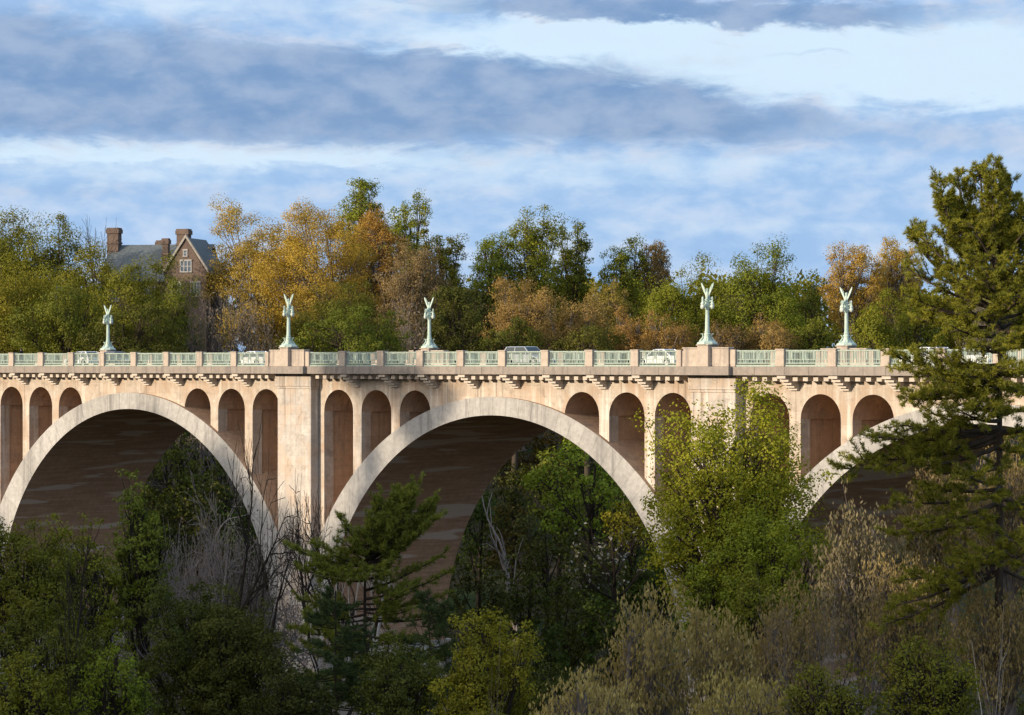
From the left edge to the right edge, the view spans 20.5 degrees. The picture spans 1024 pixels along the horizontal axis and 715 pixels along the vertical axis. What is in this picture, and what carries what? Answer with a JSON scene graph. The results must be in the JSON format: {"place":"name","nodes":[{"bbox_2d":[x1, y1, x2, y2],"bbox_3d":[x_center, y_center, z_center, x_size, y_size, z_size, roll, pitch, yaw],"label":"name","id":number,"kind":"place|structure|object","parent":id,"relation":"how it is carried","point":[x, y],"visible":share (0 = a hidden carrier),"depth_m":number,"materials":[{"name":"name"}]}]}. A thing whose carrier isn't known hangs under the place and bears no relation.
{"place":"outdoors","nodes":[
{"label":"outdoors","id":0,"kind":"place"},
{"bbox_2d":[0,430,1023,714],"bbox_3d":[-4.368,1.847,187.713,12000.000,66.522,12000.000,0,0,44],"label":"ground","id":1,"kind":"structure","parent":0,"point":[472,594],"depth_m":356.42,"materials":[{"name":"green plant"}]},
{"bbox_2d":[0,205,49,356],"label":"broadleaf tree","id":2,"kind":"object","parent":1,"relation":"on","point":[4,238],"visible":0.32,"depth_m":438.91,"materials":[{"name":"green plant"}]},
{"bbox_2d":[0,254,64,364],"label":"broadleaf tree","id":3,"kind":"object","parent":1,"relation":"on","point":[11,298],"visible":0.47,"depth_m":382.77,"materials":[{"name":"green plant"}]},
{"bbox_2d":[0,649,78,714],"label":"broadleaf tree","id":4,"kind":"object","parent":1,"relation":"on","point":[22,703],"visible":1,"depth_m":124.88,"materials":[{"name":"green plant"}]},
{"bbox_2d":[0,516,88,697],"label":"broadleaf tree","id":5,"kind":"object","parent":1,"relation":"on","point":[35,583],"visible":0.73,"depth_m":188.97,"materials":[{"name":"green plant"}]},
{"bbox_2d":[0,210,95,339],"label":"broadleaf tree","id":6,"kind":"object","parent":1,"relation":"on","point":[40,260],"visible":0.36,"depth_m":428.34,"materials":[{"name":"green plant"}]},
{"bbox_2d":[0,279,109,364],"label":"broadleaf tree","id":7,"kind":"object","parent":1,"relation":"on","point":[64,336],"visible":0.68,"depth_m":362.45,"materials":[{"name":"green plant"}]},
{"bbox_2d":[0,593,124,714],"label":"broadleaf tree","id":8,"kind":"object","parent":1,"relation":"on","point":[33,647],"visible":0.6,"depth_m":159.48,"materials":[{"name":"green plant"}]},
{"bbox_2d":[13,528,118,714],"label":"bare tree","id":9,"kind":"object","parent":1,"relation":"on","point":[83,583],"visible":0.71,"depth_m":160.31,"materials":[{"name":"grey plant"}]},
{"bbox_2d":[44,237,125,351],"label":"broadleaf tree","id":10,"kind":"object","parent":1,"relation":"on","point":[94,274],"visible":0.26,"depth_m":402.96,"materials":[{"name":"green plant"}]},
{"bbox_2d":[36,510,137,714],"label":"broadleaf tree","id":11,"kind":"object","parent":1,"relation":"on","point":[110,588],"visible":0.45,"depth_m":199.30,"materials":[{"name":"green plant"}]},
{"bbox_2d":[68,620,174,714],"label":"maple tree","id":12,"kind":"object","parent":1,"relation":"on","point":[117,705],"visible":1,"depth_m":127.28,"materials":[{"name":"green plant"}]},
{"bbox_2d":[76,296,188,546],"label":"broadleaf tree","id":13,"kind":"object","parent":1,"relation":"on","point":[121,344],"visible":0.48,"depth_m":358.53,"materials":[{"name":"green plant"}]},
{"bbox_2d":[84,250,187,362],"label":"broadleaf tree","id":14,"kind":"object","parent":1,"relation":"on","point":[131,292],"visible":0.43,"depth_m":378.15,"materials":[{"name":"green plant"}]},
{"bbox_2d":[100,468,182,714],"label":"poplar tree","id":15,"kind":"object","parent":1,"relation":"on","point":[142,543],"visible":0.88,"depth_m":202.25,"materials":[{"name":"green plant"}]},
{"bbox_2d":[116,508,199,713],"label":"bare tree","id":16,"kind":"object","parent":1,"relation":"on","point":[174,570],"visible":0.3,"depth_m":204.81,"materials":[{"name":"grey plant"}]},
{"bbox_2d":[103,228,226,364],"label":"brick house","id":17,"kind":"structure","parent":1,"relation":"on","point":[195,254],"depth_m":446.56,"materials":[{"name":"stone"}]},
{"bbox_2d":[136,274,208,491],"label":"broadleaf tree","id":18,"kind":"object","parent":1,"relation":"on","point":[177,299],"visible":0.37,"depth_m":373.38,"materials":[{"name":"green plant"}]},
{"bbox_2d":[144,430,218,581],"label":"broadleaf tree","id":19,"kind":"object","parent":1,"relation":"on","point":[186,482],"visible":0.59,"depth_m":338.87,"materials":[{"name":"green plant"}]},
{"bbox_2d":[124,570,255,714],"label":"holly tree","id":20,"kind":"object","parent":1,"relation":"on","point":[177,638],"visible":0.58,"depth_m":166.72,"materials":[{"name":"green plant"}]},
{"bbox_2d":[159,482,238,599],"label":"shaded tree","id":21,"kind":"object","parent":1,"relation":"on","point":[188,512],"visible":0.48,"depth_m":324.37,"materials":[{"name":"green plant"}]},
{"bbox_2d":[146,296,278,505],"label":"bare tree","id":22,"kind":"object","parent":1,"relation":"on","point":[254,325],"visible":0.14,"depth_m":369.80,"materials":[{"name":"grey plant"}]},
{"bbox_2d":[170,270,258,510],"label":"bare tree","id":23,"kind":"object","parent":1,"relation":"on","point":[213,326],"visible":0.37,"depth_m":372.15,"materials":[{"name":"grey plant"}]},
{"bbox_2d":[159,293,276,534],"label":"bare tree","id":24,"kind":"object","parent":1,"relation":"on","point":[224,351],"visible":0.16,"depth_m":367.64,"materials":[{"name":"grey plant"}]},
{"bbox_2d":[191,452,250,554],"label":"broadleaf tree","id":25,"kind":"object","parent":1,"relation":"on","point":[219,473],"visible":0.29,"depth_m":348.62,"materials":[{"name":"green plant"}]},
{"bbox_2d":[103,458,349,714],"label":"bare tree","id":26,"kind":"object","parent":1,"relation":"on","point":[207,579],"visible":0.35,"depth_m":211.13,"materials":[{"name":"grey plant"}]},
{"bbox_2d":[172,581,303,714],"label":"holly tree","id":27,"kind":"object","parent":1,"relation":"on","point":[229,686],"visible":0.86,"depth_m":163.61,"materials":[{"name":"green plant"}]},
{"bbox_2d":[197,192,318,364],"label":"oak tree","id":28,"kind":"object","parent":1,"relation":"on","point":[251,287],"visible":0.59,"depth_m":437.08,"materials":[{"name":"yellow plant"}]},
{"bbox_2d":[238,649,343,714],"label":"holly tree","id":29,"kind":"object","parent":1,"relation":"on","point":[286,703],"visible":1,"depth_m":148.79,"materials":[{"name":"green plant"}]},
{"bbox_2d":[148,416,461,714],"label":"bare tree","id":30,"kind":"object","parent":1,"relation":"on","point":[248,601],"visible":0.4,"depth_m":205.03,"materials":[{"name":"grey plant"}]},
{"bbox_2d":[246,196,390,340],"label":"oak tree","id":31,"kind":"object","parent":1,"relation":"on","point":[299,252],"visible":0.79,"depth_m":422.03,"materials":[{"name":"yellow plant"}]},
{"bbox_2d":[279,280,386,364],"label":"broadleaf tree","id":32,"kind":"object","parent":1,"relation":"on","point":[343,302],"visible":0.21,"depth_m":393.44,"materials":[{"name":"green plant"}]},
{"bbox_2d":[283,584,384,714],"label":"young pine","id":33,"kind":"object","parent":1,"relation":"on","point":[346,670],"visible":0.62,"depth_m":159.32,"materials":[{"name":"green plant"}]},
{"bbox_2d":[275,302,422,364],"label":"broadleaf tree","id":34,"kind":"object","parent":1,"relation":"on","point":[376,341],"visible":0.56,"depth_m":362.04,"materials":[{"name":"green plant"}]},
{"bbox_2d":[333,177,395,344],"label":"maple tree","id":35,"kind":"object","parent":1,"relation":"on","point":[361,199],"visible":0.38,"depth_m":478.68,"materials":[{"name":"green plant"}]},
{"bbox_2d":[281,470,456,714],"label":"white pine","id":36,"kind":"object","parent":1,"relation":"on","point":[394,524],"visible":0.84,"depth_m":186.84,"materials":[{"name":"green plant"}]},
{"bbox_2d":[337,198,411,334],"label":"oak tree","id":37,"kind":"object","parent":1,"relation":"on","point":[388,239],"visible":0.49,"depth_m":443.02,"materials":[{"name":"yellow plant"}]},
{"bbox_2d":[350,627,446,714],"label":"holly tree","id":38,"kind":"object","parent":1,"relation":"on","point":[394,702],"visible":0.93,"depth_m":149.25,"materials":[{"name":"green plant"}]},
{"bbox_2d":[379,188,435,338],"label":"maple tree","id":39,"kind":"object","parent":1,"relation":"on","point":[399,226],"visible":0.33,"depth_m":469.52,"materials":[{"name":"green plant"}]},
{"bbox_2d":[368,237,456,364],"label":"oak tree","id":40,"kind":"object","parent":1,"relation":"on","point":[408,282],"visible":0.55,"depth_m":417.71,"materials":[{"name":"brown plant"}]},
{"bbox_2d":[391,586,487,714],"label":"tree","id":41,"kind":"object","parent":1,"relation":"on","point":[439,626],"visible":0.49,"depth_m":171.39,"materials":[{"name":"green plant"}]},
{"bbox_2d":[415,207,471,349],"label":"maple tree","id":42,"kind":"object","parent":1,"relation":"on","point":[453,276],"visible":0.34,"depth_m":454.10,"materials":[{"name":"green plant"}]},
{"bbox_2d":[420,284,488,364],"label":"broadleaf tree","id":43,"kind":"object","parent":1,"relation":"on","point":[465,322],"visible":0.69,"depth_m":382.76,"materials":[{"name":"green plant"}]},
{"bbox_2d":[416,604,548,714],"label":"tree","id":44,"kind":"object","parent":1,"relation":"on","point":[477,698],"visible":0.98,"depth_m":127.17,"materials":[{"name":"green plant"}]},
{"bbox_2d":[455,490,511,628],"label":"shaded tree","id":45,"kind":"object","parent":1,"relation":"on","point":[478,539],"visible":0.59,"depth_m":334.41,"materials":[{"name":"green plant"}]},
{"bbox_2d":[447,559,526,654],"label":"shaded tree","id":46,"kind":"object","parent":1,"relation":"on","point":[469,586],"visible":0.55,"depth_m":304.31,"materials":[{"name":"green plant"}]},
{"bbox_2d":[467,231,523,350],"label":"maple tree","id":47,"kind":"object","parent":1,"relation":"on","point":[491,266],"visible":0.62,"depth_m":438.65,"materials":[{"name":"green plant"}]},
{"bbox_2d":[0,344,1023,714],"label":"arch bridge","id":48,"kind":"structure","parent":1,"relation":"on","point":[342,434],"depth_m":254.71,"materials":[{"name":"concrete"}]},
{"bbox_2d":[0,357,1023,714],"bbox_3d":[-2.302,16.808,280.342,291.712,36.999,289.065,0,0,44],"label":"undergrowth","id":49,"kind":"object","parent":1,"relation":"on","point":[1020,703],"depth_m":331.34,"materials":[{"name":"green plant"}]},
{"bbox_2d":[475,462,550,545],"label":"shaded tree","id":50,"kind":"object","parent":1,"relation":"on","point":[514,496],"visible":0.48,"depth_m":363.66,"materials":[{"name":"green plant"}]},
{"bbox_2d":[475,315,551,518],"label":"broadleaf tree","id":51,"kind":"object","parent":1,"relation":"on","point":[501,341],"visible":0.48,"depth_m":368.87,"materials":[{"name":"green plant"}]},
{"bbox_2d":[483,501,544,642],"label":"shaded tree","id":52,"kind":"object","parent":1,"relation":"on","point":[505,536],"visible":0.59,"depth_m":329.03,"materials":[{"name":"green plant"}]},
{"bbox_2d":[476,271,563,450],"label":"oak tree","id":53,"kind":"object","parent":1,"relation":"on","point":[516,306],"visible":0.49,"depth_m":398.41,"materials":[{"name":"orange plant"}]},
{"bbox_2d":[29,268,1018,364],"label":"woodland","id":54,"kind":"object","parent":1,"relation":"on","point":[837,337],"visible":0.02,"depth_m":563.44,"materials":[{"name":"green plant"}]},
{"bbox_2d":[486,203,572,328],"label":"maple tree","id":55,"kind":"object","parent":1,"relation":"on","point":[532,243],"visible":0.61,"depth_m":443.24,"materials":[{"name":"green plant"}]},
{"bbox_2d":[497,550,564,677],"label":"shaded tree","id":56,"kind":"object","parent":1,"relation":"on","point":[517,602],"visible":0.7,"depth_m":299.27,"materials":[{"name":"green plant"}]},
{"bbox_2d":[515,622,575,698],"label":"shaded tree","id":57,"kind":"object","parent":1,"relation":"on","point":[550,649],"visible":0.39,"depth_m":283.78,"materials":[{"name":"green plant"}]},
{"bbox_2d":[502,508,589,648],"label":"shaded tree","id":58,"kind":"object","parent":1,"relation":"on","point":[534,547],"visible":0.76,"depth_m":319.52,"materials":[{"name":"green plant"}]},
{"bbox_2d":[514,446,597,603],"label":"broadleaf tree","id":59,"kind":"object","parent":1,"relation":"on","point":[537,511],"visible":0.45,"depth_m":344.05,"materials":[{"name":"green plant"}]},
{"bbox_2d":[517,661,594,714],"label":"broadleaf tree","id":60,"kind":"object","parent":1,"relation":"on","point":[564,676],"visible":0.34,"depth_m":139.60,"materials":[{"name":"green plant"}]},
{"bbox_2d":[520,286,610,454],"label":"oak tree","id":61,"kind":"object","parent":1,"relation":"on","point":[587,309],"visible":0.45,"depth_m":393.30,"materials":[{"name":"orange plant"}]},
{"bbox_2d":[547,218,593,331],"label":"broadleaf tree","id":62,"kind":"object","parent":1,"relation":"on","point":[568,264],"visible":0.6,"depth_m":453.61,"materials":[{"name":"green plant"}]},
{"bbox_2d":[542,577,604,672],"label":"shaded tree","id":63,"kind":"object","parent":1,"relation":"on","point":[572,634],"visible":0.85,"depth_m":291.21,"materials":[{"name":"green plant"}]},
{"bbox_2d":[519,437,645,638],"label":"broadleaf tree","id":64,"kind":"object","parent":1,"relation":"on","point":[589,504],"visible":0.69,"depth_m":328.90,"materials":[{"name":"green plant"}]},
{"bbox_2d":[528,662,643,714],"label":"budding tree","id":65,"kind":"object","parent":1,"relation":"on","point":[582,707],"visible":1,"depth_m":114.76,"materials":[{"name":"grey plant"}]},
{"bbox_2d":[554,528,618,663],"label":"shaded tree","id":66,"kind":"object","parent":1,"relation":"on","point":[564,552],"visible":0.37,"depth_m":309.62,"materials":[{"name":"green plant"}]},
{"bbox_2d":[548,318,629,537],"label":"broadleaf tree","id":67,"kind":"object","parent":1,"relation":"on","point":[603,344],"visible":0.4,"depth_m":367.15,"materials":[{"name":"green plant"}]},
{"bbox_2d":[576,276,637,364],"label":"oak tree","id":68,"kind":"object","parent":1,"relation":"on","point":[613,300],"visible":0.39,"depth_m":403.42,"materials":[{"name":"orange plant"}]},
{"bbox_2d":[576,585,643,684],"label":"shaded tree","id":69,"kind":"object","parent":1,"relation":"on","point":[596,609],"visible":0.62,"depth_m":287.10,"materials":[{"name":"green plant"}]},
{"bbox_2d":[568,522,652,688],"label":"dogwood tree","id":70,"kind":"object","parent":1,"relation":"on","point":[614,572],"visible":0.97,"depth_m":289.58,"materials":[{"name":"white plant"}]},
{"bbox_2d":[592,233,652,324],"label":"maple tree","id":71,"kind":"object","parent":1,"relation":"on","point":[622,259],"visible":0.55,"depth_m":449.27,"materials":[{"name":"green plant"}]},
{"bbox_2d":[596,501,651,671],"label":"broadleaf tree","id":72,"kind":"object","parent":1,"relation":"on","point":[623,516],"visible":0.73,"depth_m":299.27,"materials":[{"name":"green plant"}]},
{"bbox_2d":[588,544,659,654],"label":"shaded tree","id":73,"kind":"object","parent":1,"relation":"on","point":[623,577],"visible":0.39,"depth_m":299.42,"materials":[{"name":"green plant"}]},
{"bbox_2d":[605,305,648,509],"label":"oak tree","id":74,"kind":"object","parent":1,"relation":"on","point":[634,334],"visible":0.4,"depth_m":376.40,"materials":[{"name":"orange plant"}]},
{"bbox_2d":[581,581,713,714],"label":"budding tree","id":75,"kind":"object","parent":1,"relation":"on","point":[650,657],"visible":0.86,"depth_m":131.46,"materials":[{"name":"green plant"}]},
{"bbox_2d":[623,545,675,638],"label":"shaded tree","id":76,"kind":"object","parent":1,"relation":"on","point":[634,591],"visible":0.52,"depth_m":298.49,"materials":[{"name":"green plant"}]},
{"bbox_2d":[629,239,672,313],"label":"oak tree","id":77,"kind":"object","parent":1,"relation":"on","point":[660,269],"visible":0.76,"depth_m":453.73,"materials":[{"name":"green plant"}]},
{"bbox_2d":[636,310,701,364],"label":"oak tree","id":78,"kind":"object","parent":1,"relation":"on","point":[674,342],"visible":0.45,"depth_m":371.02,"materials":[{"name":"orange plant"}]},
{"bbox_2d":[633,251,728,348],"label":"maple tree","id":79,"kind":"object","parent":1,"relation":"on","point":[659,304],"visible":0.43,"depth_m":417.45,"materials":[{"name":"green plant"}]},
{"bbox_2d":[650,593,778,714],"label":"budding tree","id":80,"kind":"object","parent":1,"relation":"on","point":[736,655],"visible":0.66,"depth_m":134.14,"materials":[{"name":"green plant"}]},
{"bbox_2d":[666,544,764,678],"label":"maple tree","id":81,"kind":"object","parent":1,"relation":"on","point":[704,598],"visible":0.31,"depth_m":185.36,"materials":[{"name":"green plant"}]},
{"bbox_2d":[698,319,759,364],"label":"oak tree","id":82,"kind":"object","parent":1,"relation":"on","point":[729,336],"visible":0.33,"depth_m":367.02,"materials":[{"name":"orange plant"}]},
{"bbox_2d":[629,374,845,616],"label":"maple tree","id":83,"kind":"object","parent":1,"relation":"on","point":[703,492],"visible":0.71,"depth_m":192.81,"materials":[{"name":"green plant"}]},
{"bbox_2d":[676,660,802,714],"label":"budding tree","id":84,"kind":"object","parent":1,"relation":"on","point":[735,707],"visible":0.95,"depth_m":114.39,"materials":[{"name":"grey plant"}]},
{"bbox_2d":[712,231,809,364],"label":"maple tree","id":85,"kind":"object","parent":1,"relation":"on","point":[753,303],"visible":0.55,"depth_m":413.82,"materials":[{"name":"green plant"}]},
{"bbox_2d":[689,484,839,688],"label":"maple tree","id":86,"kind":"object","parent":1,"relation":"on","point":[774,564],"visible":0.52,"depth_m":184.96,"materials":[{"name":"green plant"}]},
{"bbox_2d":[741,311,805,364],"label":"oak tree","id":87,"kind":"object","parent":1,"relation":"on","point":[776,338],"visible":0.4,"depth_m":368.46,"materials":[{"name":"orange plant"}]},
{"bbox_2d":[715,558,833,690],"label":"broadleaf tree","id":88,"kind":"object","parent":1,"relation":"on","point":[751,597],"visible":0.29,"depth_m":170.26,"materials":[{"name":"green plant"}]},
{"bbox_2d":[738,568,857,714],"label":"budding tree","id":89,"kind":"object","parent":1,"relation":"on","point":[793,647],"visible":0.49,"depth_m":149.33,"materials":[{"name":"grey plant"}]},
{"bbox_2d":[739,564,866,713],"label":"bare tree","id":90,"kind":"object","parent":1,"relation":"on","point":[819,638],"visible":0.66,"depth_m":125.45,"materials":[{"name":"grey plant"}]},
{"bbox_2d":[788,268,832,364],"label":"broadleaf tree","id":91,"kind":"object","parent":1,"relation":"on","point":[808,298],"visible":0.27,"depth_m":423.87,"materials":[{"name":"green plant"}]},
{"bbox_2d":[788,314,836,364],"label":"broadleaf tree","id":92,"kind":"object","parent":1,"relation":"on","point":[813,336],"visible":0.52,"depth_m":370.44,"materials":[{"name":"green plant"}]},
{"bbox_2d":[772,659,885,714],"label":"broadleaf tree","id":93,"kind":"object","parent":1,"relation":"on","point":[841,701],"visible":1,"depth_m":111.50,"materials":[{"name":"green plant"}]},
{"bbox_2d":[817,240,894,340],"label":"oak tree","id":94,"kind":"object","parent":1,"relation":"on","point":[834,296],"visible":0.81,"depth_m":433.41,"materials":[{"name":"orange plant"}]},
{"bbox_2d":[797,477,917,714],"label":"budding tree","id":95,"kind":"object","parent":1,"relation":"on","point":[854,585],"visible":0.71,"depth_m":170.84,"materials":[{"name":"grey plant"}]},
{"bbox_2d":[842,287,909,364],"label":"maple tree","id":96,"kind":"object","parent":1,"relation":"on","point":[870,325],"visible":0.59,"depth_m":393.59,"materials":[{"name":"green plant"}]},
{"bbox_2d":[869,234,926,346],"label":"oak tree","id":97,"kind":"object","parent":1,"relation":"on","point":[894,273],"visible":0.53,"depth_m":443.29,"materials":[{"name":"orange plant"}]},
{"bbox_2d":[847,549,968,713],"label":"budding tree","id":98,"kind":"object","parent":1,"relation":"on","point":[892,631],"visible":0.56,"depth_m":149.01,"materials":[{"name":"brown plant"}]},
{"bbox_2d":[892,286,949,348],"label":"maple tree","id":99,"kind":"object","parent":1,"relation":"on","point":[917,333],"visible":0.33,"depth_m":398.67,"materials":[{"name":"green plant"}]},
{"bbox_2d":[826,152,1023,714],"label":"white pine","id":100,"kind":"object","parent":1,"relation":"on","point":[995,238],"visible":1,"depth_m":139.18,"materials":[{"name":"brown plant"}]},
{"bbox_2d":[865,625,998,714],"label":"broadleaf tree","id":101,"kind":"object","parent":1,"relation":"on","point":[934,690],"visible":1,"depth_m":109.37,"materials":[{"name":"green plant"}]},
{"bbox_2d":[876,460,1008,684],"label":"budding tree","id":102,"kind":"object","parent":1,"relation":"on","point":[925,542],"visible":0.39,"depth_m":188.83,"materials":[{"name":"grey plant"}]},
{"bbox_2d":[932,565,1023,714],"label":"budding tree","id":103,"kind":"object","parent":1,"relation":"on","point":[984,642],"visible":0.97,"depth_m":138.91,"materials":[{"name":"grey plant"}]},
{"bbox_2d":[969,436,1023,714],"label":"budding tree","id":104,"kind":"object","parent":1,"relation":"on","point":[1017,481],"visible":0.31,"depth_m":194.07,"materials":[{"name":"grey plant"}]},
{"bbox_2d":[0,0,1023,364],"label":"sky","id":105,"kind":"structure","parent":0,"point":[720,128],"materials":[{"name":"blue"}]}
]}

